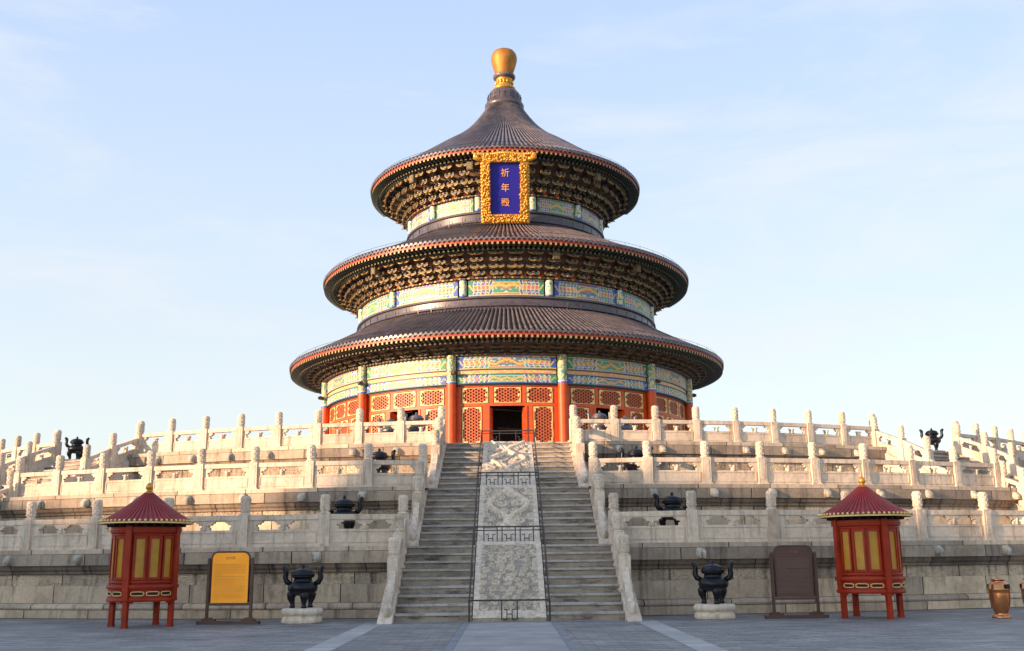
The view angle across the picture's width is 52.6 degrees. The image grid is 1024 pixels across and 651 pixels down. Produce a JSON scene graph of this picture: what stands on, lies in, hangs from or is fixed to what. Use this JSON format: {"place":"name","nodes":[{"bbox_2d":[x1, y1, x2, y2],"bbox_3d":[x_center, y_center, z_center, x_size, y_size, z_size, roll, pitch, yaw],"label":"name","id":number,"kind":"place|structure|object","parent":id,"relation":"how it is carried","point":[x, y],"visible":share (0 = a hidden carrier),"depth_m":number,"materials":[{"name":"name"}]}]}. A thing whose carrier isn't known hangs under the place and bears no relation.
{"place":"outdoors","nodes":[
{"label":"outdoors","id":0,"kind":"place"},
{"bbox_2d":[452,622,569,650],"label":"central path","id":1,"kind":"structure","parent":0,"point":[511,636],"depth_m":20.14,"materials":[{"name":"grey stone"}]},
{"bbox_2d":[0,540,1023,618],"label":"terrace","id":2,"kind":"structure","parent":0,"point":[72,584],"depth_m":28.44,"materials":[{"name":"stone"}]},
{"bbox_2d":[0,494,409,550],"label":"balustrade","id":3,"kind":"object","parent":2,"relation":"on","point":[245,531],"visible":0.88,"depth_m":29.15,"materials":[{"name":"stone"}]},
{"bbox_2d":[329,495,363,528],"bbox_3d":[-4.923,5.551,30.367,0.852,1.139,0.856,-11,-16,38],"label":"incense burner","id":4,"kind":"object","parent":2,"relation":"on","point":[344,505],"visible":0.69,"depth_m":30.22,"materials":[{"name":"black metal"}]},
{"bbox_2d":[409,485,608,545],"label":"staircase","id":5,"kind":"structure","parent":2,"relation":"on","point":[449,513],"depth_m":31.57,"materials":[{"name":"stone"}]},
{"bbox_2d":[409,460,425,540],"bbox_3d":[-2.861,5.295,31.424,0.351,2.534,3.295,-1,-13,0],"label":"balustrade","id":6,"kind":"object","parent":5,"relation":"on","point":[418,494],"visible":1,"depth_m":31.11,"materials":[{"name":"stone"}]},
{"bbox_2d":[590,459,607,538],"bbox_3d":[2.639,5.244,31.454,0.351,2.534,3.295,-1,-13,0],"label":"balustrade","id":7,"kind":"object","parent":5,"relation":"on","point":[597,490],"visible":1,"depth_m":31.15,"materials":[{"name":"stone"}]},
{"bbox_2d":[0,484,1021,555],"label":"terrace","id":8,"kind":"structure","parent":2,"relation":"on","point":[385,499],"depth_m":33.08,"materials":[{"name":"stone"}]},
{"bbox_2d":[0,459,133,496],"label":"staircase","id":9,"kind":"structure","parent":8,"relation":"on","point":[72,465],"depth_m":42.09,"materials":[{"name":"stone"}]},
{"bbox_2d":[0,432,60,484],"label":"balustrade","id":10,"kind":"object","parent":9,"relation":"on","point":[31,464],"visible":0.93,"depth_m":43.72,"materials":[{"name":"stone"}]},
{"bbox_2d":[66,424,143,481],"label":"balustrade","id":11,"kind":"object","parent":9,"relation":"on","point":[111,450],"visible":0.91,"depth_m":41.05,"materials":[{"name":"stone"}]},
{"bbox_2d":[65,437,89,458],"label":"incense burner","id":12,"kind":"object","parent":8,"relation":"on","point":[76,447],"visible":0.96,"depth_m":44.77,"materials":[{"name":"black metal"}]},
{"bbox_2d":[11,443,427,496],"bbox_3d":[-10.241,4.876,34.617,15.359,1.433,1.283,-3,-13,12],"label":"balustrade","id":13,"kind":"object","parent":8,"relation":"on","point":[309,476],"visible":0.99,"depth_m":33.89,"materials":[{"name":"stone"}]},
{"bbox_2d":[362,448,396,472],"bbox_3d":[-4.589,4.831,35.760,0.895,1.196,0.899,-9,-15,32],"label":"incense burner","id":14,"kind":"object","parent":8,"relation":"on","point":[379,454],"visible":0.53,"depth_m":35.59,"materials":[{"name":"black metal"}]},
{"bbox_2d":[427,440,588,496],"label":"staircase","id":15,"kind":"structure","parent":8,"relation":"on","point":[458,468],"depth_m":36.34,"materials":[{"name":"stone"}]},
{"bbox_2d":[428,417,443,483],"bbox_3d":[-2.646,4.431,36.388,0.350,2.686,4.995,-1,-13,0],"label":"balustrade","id":16,"kind":"object","parent":15,"relation":"on","point":[437,436],"visible":1,"depth_m":35.74,"materials":[{"name":"stone"}]},
{"bbox_2d":[571,416,587,482],"bbox_3d":[2.353,4.384,36.415,0.350,2.686,4.995,-1,-13,0],"label":"balustrade","id":17,"kind":"object","parent":15,"relation":"on","point":[578,442],"visible":1,"depth_m":35.77,"materials":[{"name":"stone"}]},
{"bbox_2d":[6,441,1023,501],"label":"terrace","id":18,"kind":"structure","parent":8,"relation":"on","point":[409,451],"depth_m":39.39,"materials":[{"name":"stone"}]},
{"bbox_2d":[0,430,61,464],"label":"balustrade","id":19,"kind":"object","parent":18,"relation":"on","point":[17,450],"visible":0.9,"depth_m":46.61,"materials":[{"name":"stone"}]},
{"bbox_2d":[135,406,446,453],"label":"balustrade","id":20,"kind":"object","parent":18,"relation":"on","point":[359,434],"visible":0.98,"depth_m":40.05,"materials":[{"name":"stone"}]},
{"bbox_2d":[377,418,394,432],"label":"incense burner","id":21,"kind":"object","parent":18,"relation":"on","point":[387,429],"visible":0.24,"depth_m":41.63,"materials":[{"name":"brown metal"}]},
{"bbox_2d":[404,412,429,431],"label":"incense burner","id":22,"kind":"object","parent":18,"relation":"on","point":[415,417],"visible":0.62,"depth_m":40.88,"materials":[{"name":"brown metal"}]},
{"bbox_2d":[289,48,723,443],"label":"hall","id":23,"kind":"structure","parent":18,"relation":"on","point":[541,322],"depth_m":65.81,"materials":[{"name":"wood"}]},
{"bbox_2d":[393,413,397,420],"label":"door leaf","id":24,"kind":"structure","parent":23,"relation":"in","point":[394,415],"depth_m":64.13,"materials":[{"name":"red paint"}]},
{"bbox_2d":[490,408,492,440],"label":"door leaf","id":25,"kind":"structure","parent":23,"relation":"in","point":[491,410],"depth_m":61.97,"materials":[{"name":"red paint"}]},
{"bbox_2d":[473,151,536,223],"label":"name plaque","id":26,"kind":"object","parent":23,"relation":"on","point":[505,186],"visible":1,"depth_m":68.39,"materials":[{"name":"gold metal"}]},
{"bbox_2d":[522,407,524,439],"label":"door leaf","id":27,"kind":"structure","parent":23,"relation":"in","point":[523,409],"depth_m":61.93,"materials":[{"name":"red paint"}]},
{"bbox_2d":[617,411,621,418],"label":"door leaf","id":28,"kind":"structure","parent":23,"relation":"in","point":[619,414],"depth_m":64.19,"materials":[{"name":"red paint"}]},
{"bbox_2d":[587,410,610,429],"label":"incense burner","id":29,"kind":"object","parent":18,"relation":"on","point":[599,415],"visible":0.51,"depth_m":40.92,"materials":[{"name":"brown metal"}]},
{"bbox_2d":[620,415,636,429],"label":"incense burner","id":30,"kind":"object","parent":18,"relation":"on","point":[626,427],"visible":0.27,"depth_m":41.63,"materials":[{"name":"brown metal"}]},
{"bbox_2d":[569,405,877,445],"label":"balustrade","id":31,"kind":"object","parent":18,"relation":"on","point":[655,424],"visible":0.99,"depth_m":40.14,"materials":[{"name":"stone"}]},
{"bbox_2d":[951,421,1023,457],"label":"balustrade","id":32,"kind":"object","parent":18,"relation":"on","point":[995,440],"visible":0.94,"depth_m":47.09,"materials":[{"name":"stone"}]},
{"bbox_2d":[619,446,652,470],"bbox_3d":[4.310,4.748,35.809,0.899,1.196,0.895,8,-15,-33],"label":"incense burner","id":33,"kind":"object","parent":8,"relation":"on","point":[636,452],"visible":0.49,"depth_m":35.64,"materials":[{"name":"black metal"}]},
{"bbox_2d":[588,440,1002,486],"bbox_3d":[9.974,4.687,34.729,15.359,1.433,1.284,2,-13,-13],"label":"balustrade","id":34,"kind":"object","parent":8,"relation":"on","point":[704,472],"visible":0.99,"depth_m":33.99,"materials":[{"name":"stone"}]},
{"bbox_2d":[881,450,1017,486],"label":"staircase","id":35,"kind":"structure","parent":8,"relation":"on","point":[942,456],"depth_m":42.30,"materials":[{"name":"stone"}]},
{"bbox_2d":[869,417,947,472],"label":"balustrade","id":36,"kind":"object","parent":35,"relation":"on","point":[901,442],"visible":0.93,"depth_m":41.23,"materials":[{"name":"stone"}]},
{"bbox_2d":[953,423,1021,475],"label":"balustrade","id":37,"kind":"object","parent":35,"relation":"on","point":[982,454],"visible":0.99,"depth_m":43.85,"materials":[{"name":"stone"}]},
{"bbox_2d":[653,492,686,525],"bbox_3d":[4.717,5.461,30.421,0.852,1.139,0.856,-11,-16,38],"label":"incense burner","id":38,"kind":"object","parent":2,"relation":"on","point":[672,502],"visible":0.62,"depth_m":30.28,"materials":[{"name":"black metal"}]},
{"bbox_2d":[607,490,1023,543],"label":"balustrade","id":39,"kind":"object","parent":2,"relation":"on","point":[772,525],"visible":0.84,"depth_m":29.25,"materials":[{"name":"stone"}]},
{"bbox_2d":[1011,503,1023,523],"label":"staircase","id":40,"kind":"structure","parent":2,"relation":"on","point":[1016,506],"depth_m":35.89,"materials":[{"name":"stone"}]},
{"bbox_2d":[998,461,1023,506],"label":"balustrade","id":41,"kind":"object","parent":40,"relation":"on","point":[1006,481],"visible":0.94,"depth_m":36.20,"materials":[{"name":"stone"}]},
{"bbox_3d":[-20.909,7.137,36.935,6.720,1.980,4.260,-8,-15,29],"label":"staircase","id":42,"kind":"object","parent":2,"relation":"on","visible":0},
{"bbox_2d":[0,471,14,497],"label":"balustrade","id":43,"kind":"object","parent":42,"relation":"on","point":[6,491],"visible":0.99,"depth_m":36.41,"materials":[{"name":"stone"}]},
{"bbox_2d":[0,577,1023,650],"bbox_3d":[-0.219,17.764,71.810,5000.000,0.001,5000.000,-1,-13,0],"label":"ground","id":44,"kind":"structure","parent":0,"point":[981,629],"depth_m":21.53,"materials":[{"name":"stone"}]},
{"bbox_2d":[98,483,194,628],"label":"pavilion","id":45,"kind":"structure","parent":44,"relation":"on","point":[146,528],"depth_m":24.96,"materials":[{"name":"red wood"}]},
{"bbox_2d":[109,536,116,579],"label":"window pane","id":46,"kind":"structure","parent":45,"relation":"in","point":[113,544],"depth_m":25.08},
{"bbox_2d":[113,536,124,579],"bbox_3d":[-9.414,5.588,24.884,0.302,1.030,0.058,-7,-14,27],"label":"window pane","id":47,"kind":"structure","parent":45,"relation":"in","point":[120,540],"depth_m":24.89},
{"bbox_2d":[131,536,147,579],"bbox_3d":[-8.916,5.566,24.810,0.302,1.030,0.058,2,-13,-10],"label":"window pane","id":48,"kind":"structure","parent":45,"relation":"in","point":[140,542],"depth_m":24.81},
{"bbox_2d":[147,536,162,579],"bbox_3d":[-8.602,5.592,24.942,0.302,1.030,0.058,9,-16,-35],"label":"window pane","id":49,"kind":"structure","parent":45,"relation":"in","point":[155,542],"depth_m":24.94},
{"bbox_2d":[161,536,173,579],"bbox_3d":[-8.378,5.647,25.195,0.058,1.030,0.302,-7,-14,27],"label":"window pane","id":50,"kind":"structure","parent":45,"relation":"in","point":[168,541],"depth_m":25.19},
{"bbox_2d":[196,551,259,624],"bbox_3d":[-7.048,6.543,25.881,1.600,1.778,0.160,-2,-13,7],"label":"sign board","id":51,"kind":"object","parent":44,"relation":"on","point":[230,581],"visible":1,"depth_m":25.88,"materials":[{"name":"painted wood"},{"name":"yellow painted panel"},{"name":"ink"}]},
{"bbox_2d":[281,607,322,623],"bbox_3d":[-5.257,7.256,25.927,1.033,0.370,1.050,-1,-13,0],"label":"stone base","id":52,"kind":"object","parent":44,"relation":"on","point":[297,615],"visible":0.94,"depth_m":25.53,"materials":[{"name":"stone"}]},
{"bbox_2d":[282,564,324,607],"bbox_3d":[-5.269,6.563,26.087,0.810,1.082,0.814,-13,-18,43],"label":"incense burner","id":53,"kind":"object","parent":52,"relation":"on","point":[303,586],"visible":1,"depth_m":25.95,"materials":[{"name":"black metal"}]},
{"bbox_2d":[303,624,381,650],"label":"path kerb","id":54,"kind":"structure","parent":44,"relation":"on","point":[335,642],"depth_m":20.45,"materials":[{"name":"stone"}]},
{"bbox_2d":[364,619,652,623],"bbox_3d":[-0.059,7.272,25.458,7.100,0.001,0.450,-1,-13,0],"label":"step apron","id":55,"kind":"object","parent":44,"relation":"on","point":[510,621],"visible":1,"depth_m":25.41,"materials":[{"name":"grey stone"}]},
{"bbox_2d":[377,541,641,623],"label":"staircase","id":56,"kind":"structure","parent":44,"relation":"on","point":[434,582],"depth_m":27.12,"materials":[{"name":"stone"}]},
{"bbox_2d":[383,515,405,616],"bbox_3d":[-3.079,6.272,27.281,0.351,2.607,3.645,-1,-13,0],"label":"balustrade","id":57,"kind":"object","parent":56,"relation":"on","point":[396,549],"visible":1,"depth_m":26.81,"materials":[{"name":"stone"}]},
{"bbox_2d":[468,430,550,622],"bbox_3d":[-0.114,5.649,32.555,2.024,6.320,13.320,-1,-13,0],"label":"iron fence","id":58,"kind":"object","parent":56,"relation":"on","point":[502,530],"visible":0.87,"depth_m":29.74,"materials":[{"name":"grey metal"}]},
{"bbox_2d":[611,512,635,614],"bbox_3d":[2.921,6.216,27.314,0.351,2.607,3.645,-1,-13,0],"label":"balustrade","id":59,"kind":"object","parent":56,"relation":"on","point":[621,550],"visible":1,"depth_m":26.84,"materials":[{"name":"stone"}]},
{"bbox_2d":[636,621,726,650],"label":"path kerb","id":60,"kind":"structure","parent":44,"relation":"on","point":[694,643],"depth_m":19.80,"materials":[{"name":"stone"}]},
{"bbox_2d":[693,603,735,619],"bbox_3d":[5.055,7.127,25.842,1.042,0.370,1.050,-1,-13,0],"label":"stone base","id":61,"kind":"object","parent":44,"relation":"on","point":[713,611],"visible":0.97,"depth_m":25.44,"materials":[{"name":"stone"}]},
{"bbox_2d":[691,560,733,603],"bbox_3d":[5.051,6.434,25.998,0.814,1.082,0.810,6,-14,-27],"label":"incense burner","id":62,"kind":"object","parent":61,"relation":"on","point":[714,581],"visible":1,"depth_m":25.85,"materials":[{"name":"black metal"}]},
{"bbox_2d":[764,545,828,618],"bbox_3d":[7.051,6.389,25.862,1.600,1.778,0.160,1,-13,-5],"label":"sign board","id":63,"kind":"object","parent":44,"relation":"on","point":[794,573],"visible":1,"depth_m":25.86,"materials":[{"name":"brown wood"}]},
{"bbox_2d":[818,476,912,619],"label":"pavilion","id":64,"kind":"structure","parent":44,"relation":"on","point":[864,520],"depth_m":25.35,"materials":[{"name":"red wood"}]},
{"bbox_2d":[840,529,853,571],"bbox_3d":[8.250,5.550,25.546,0.058,1.030,0.302,7,-15,-31],"label":"window pane","id":65,"kind":"structure","parent":64,"relation":"in","point":[845,535],"depth_m":25.54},
{"bbox_2d":[851,529,867,571],"bbox_3d":[8.489,5.494,25.308,0.302,1.030,0.058,-9,-15,32],"label":"window pane","id":66,"kind":"structure","parent":64,"relation":"in","point":[858,537],"depth_m":25.30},
{"bbox_2d":[866,529,882,571],"bbox_3d":[8.810,5.465,25.195,0.302,1.030,0.058,-2,-13,7],"label":"window pane","id":67,"kind":"structure","parent":64,"relation":"in","point":[873,537],"depth_m":25.19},
{"bbox_2d":[888,529,898,571],"bbox_3d":[9.303,5.483,25.300,0.302,1.030,0.058,7,-15,-31],"label":"window pane","id":68,"kind":"structure","parent":64,"relation":"in","point":[891,532],"depth_m":25.30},
{"bbox_2d":[896,529,902,571],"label":"window pane","id":69,"kind":"structure","parent":64,"relation":"in","point":[897,530],"depth_m":25.51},
{"bbox_2d":[987,579,1011,618],"bbox_3d":[11.778,6.586,25.013,0.500,0.921,0.504,-1,-13,0],"label":"urn","id":70,"kind":"object","parent":44,"relation":"on","point":[999,594],"visible":1,"depth_m":24.84,"materials":[{"name":"orange metal"}]},
{"bbox_2d":[1019,578,1023,603],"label":"litter bin","id":71,"kind":"object","parent":44,"relation":"on","point":[1022,588],"visible":1,"depth_m":25.09,"materials":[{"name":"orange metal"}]},
{"bbox_2d":[0,0,1023,458],"label":"sky","id":72,"kind":"structure","parent":0,"point":[836,187],"materials":[{"name":"blue"}]},
{"bbox_2d":[332,621,695,650],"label":"forecourt paving","id":73,"kind":"structure","parent":0,"point":[610,636],"depth_m":20.18,"materials":[{"name":"stone"}]},
{"bbox_2d":[443,623,468,650],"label":"path edging","id":74,"kind":"object","parent":73,"relation":"on","point":[451,644],"visible":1,"depth_m":20.13,"materials":[{"name":"grey stone"}]},
{"bbox_2d":[551,622,579,650],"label":"path edging","id":75,"kind":"object","parent":73,"relation":"on","point":[569,642],"visible":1,"depth_m":20.07,"materials":[{"name":"grey stone"}]},
{"bbox_2d":[919,428,943,449],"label":"incense burner","id":76,"kind":"object","parent":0,"point":[935,441],"visible":0.79,"depth_m":44.97,"materials":[{"name":"black metal"}]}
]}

